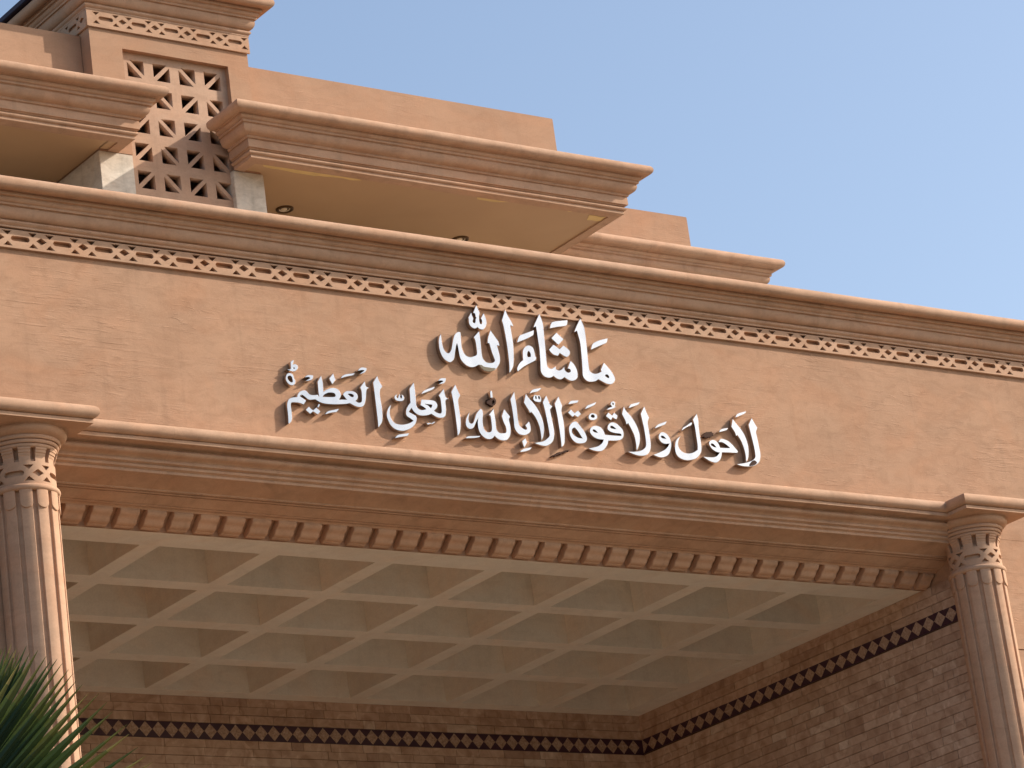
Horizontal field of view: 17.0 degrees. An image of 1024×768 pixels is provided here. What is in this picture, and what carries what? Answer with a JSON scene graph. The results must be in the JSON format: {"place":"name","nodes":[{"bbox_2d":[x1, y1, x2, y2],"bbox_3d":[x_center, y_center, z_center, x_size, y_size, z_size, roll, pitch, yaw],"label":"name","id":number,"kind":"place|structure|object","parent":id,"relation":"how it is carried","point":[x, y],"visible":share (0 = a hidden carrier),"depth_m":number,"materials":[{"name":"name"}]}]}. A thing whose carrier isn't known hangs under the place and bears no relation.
{"place":"outdoors","nodes":[
{"label":"outdoors","id":0,"kind":"place"},
{"bbox_2d":[0,0,1023,319],"label":"sky","id":1,"kind":"structure","parent":0,"point":[873,149],"materials":[{"name":"blue"}]},
{"label":"ground","id":2,"kind":"structure","parent":0,"visible":0},
{"bbox_2d":[0,396,99,767],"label":"column","id":3,"kind":"structure","parent":2,"relation":"on","point":[33,436],"depth_m":26.29,"materials":[{"name":"stone"}]},
{"bbox_2d":[0,646,152,767],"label":"palm tree","id":4,"kind":"object","parent":2,"relation":"on","point":[25,742],"visible":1,"depth_m":11.99,"materials":[{"name":"green plant"}]},
{"bbox_2d":[0,175,1023,767],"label":"building","id":5,"kind":"structure","parent":2,"relation":"on","point":[254,579],"depth_m":31.20,"materials":[{"name":"stone"}]},
{"bbox_2d":[0,23,168,182],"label":"roof canopy","id":6,"kind":"object","parent":5,"relation":"on","point":[62,114],"visible":1,"depth_m":29.64,"materials":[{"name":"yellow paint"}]},
{"bbox_2d":[0,0,274,212],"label":"tower","id":7,"kind":"structure","parent":5,"relation":"on","point":[191,55],"depth_m":30.65,"materials":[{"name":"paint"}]},
{"bbox_2d":[283,360,297,386],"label":"lettering","id":8,"kind":"object","parent":5,"relation":"attached to","point":[290,370],"visible":1,"depth_m":28.55,"materials":[{"name":"silver metal"}]},
{"bbox_2d":[284,367,381,428],"bbox_3d":[-1.500,0.111,28.759,0.996,0.583,0.050,6,-24,-36],"label":"lettering","id":9,"kind":"object","parent":5,"relation":"attached to","point":[302,397],"visible":1,"depth_m":28.76,"materials":[{"name":"silver metal"}]},
{"bbox_2d":[384,378,460,439],"bbox_3d":[-0.764,0.216,29.278,0.800,0.602,0.050,6,-24,-36],"label":"lettering","id":10,"kind":"object","parent":5,"relation":"attached to","point":[412,412],"visible":1,"depth_m":29.27,"materials":[{"name":"silver metal"}]},
{"bbox_2d":[206,67,653,253],"bbox_3d":[-1.918,-1.645,33.465,4.697,1.156,4.744,6,-24,-36],"label":"roof canopy","id":11,"kind":"object","parent":5,"relation":"on","point":[325,150],"visible":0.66,"depth_m":31.95,"materials":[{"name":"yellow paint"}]},
{"bbox_2d":[276,205,293,213],"bbox_3d":[-2.106,-1.614,31.732,0.168,0.018,0.168,6,-24,-36],"label":"downlight","id":12,"kind":"object","parent":11,"relation":"attached to","point":[284,209],"visible":1,"depth_m":31.72,"materials":[{"name":"brown metal"}]},
{"bbox_2d":[452,236,468,240],"bbox_3d":[-0.499,-1.389,33.011,0.168,0.018,0.168,6,-24,-36],"label":"downlight","id":13,"kind":"object","parent":11,"relation":"attached to","point":[463,238],"visible":0.66,"depth_m":32.97,"materials":[{"name":"brown metal"}]},
{"bbox_2d":[436,306,513,374],"bbox_3d":[-0.321,-0.397,29.896,0.838,0.620,0.053,6,-24,-36],"label":"lettering","id":14,"kind":"object","parent":5,"relation":"attached to","point":[474,320],"visible":1,"depth_m":29.91,"materials":[{"name":"silver metal"}]},
{"bbox_2d":[463,391,531,453],"bbox_3d":[-0.149,0.317,29.707,0.724,0.564,0.050,6,-24,-36],"label":"lettering","id":15,"kind":"object","parent":5,"relation":"attached to","point":[493,433],"visible":1,"depth_m":29.73,"materials":[{"name":"silver metal"}]},
{"bbox_2d":[521,388,578,457],"bbox_3d":[0.359,0.348,30.085,0.615,0.634,0.050,6,-24,-36],"label":"lettering","id":16,"kind":"object","parent":5,"relation":"attached to","point":[529,407],"visible":1,"depth_m":30.04,"materials":[{"name":"silver metal"}]},
{"bbox_2d":[514,314,614,385],"bbox_3d":[0.438,-0.312,30.445,1.089,0.615,0.050,6,-24,-36],"label":"lettering","id":17,"kind":"object","parent":5,"relation":"attached to","point":[604,375],"visible":1,"depth_m":30.40,"materials":[{"name":"silver metal"}]},
{"bbox_2d":[565,401,623,452],"bbox_3d":[0.726,0.372,30.357,0.614,0.495,0.050,6,-24,-36],"label":"lettering","id":18,"kind":"object","parent":5,"relation":"attached to","point":[595,433],"visible":1,"depth_m":30.32,"materials":[{"name":"silver metal"}]},
{"bbox_2d":[619,402,670,458],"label":"lettering","id":19,"kind":"object","parent":5,"relation":"attached to","point":[661,438],"visible":1,"depth_m":30.65,"materials":[{"name":"silver metal"}]},
{"bbox_2d":[560,208,784,283],"bbox_3d":[-0.031,-0.844,36.134,3.933,1.121,4.394,6,-24,-36],"label":"roof canopy","id":20,"kind":"object","parent":5,"relation":"on","point":[645,238],"visible":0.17,"depth_m":35.11,"materials":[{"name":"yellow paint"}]},
{"bbox_2d":[672,414,737,463],"bbox_3d":[1.735,0.501,31.077,0.743,0.465,0.050,6,-24,-36],"label":"lettering","id":21,"kind":"object","parent":5,"relation":"attached to","point":[713,446],"visible":1,"depth_m":31.05,"materials":[{"name":"silver metal"}]},
{"bbox_2d":[728,411,759,467],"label":"lettering","id":22,"kind":"object","parent":5,"relation":"attached to","point":[735,430],"visible":1,"depth_m":31.35,"materials":[{"name":"silver metal"}]},
{"bbox_2d":[945,493,1023,767],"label":"column","id":23,"kind":"structure","parent":2,"relation":"on","point":[977,578],"depth_m":32.18,"materials":[{"name":"stone"}]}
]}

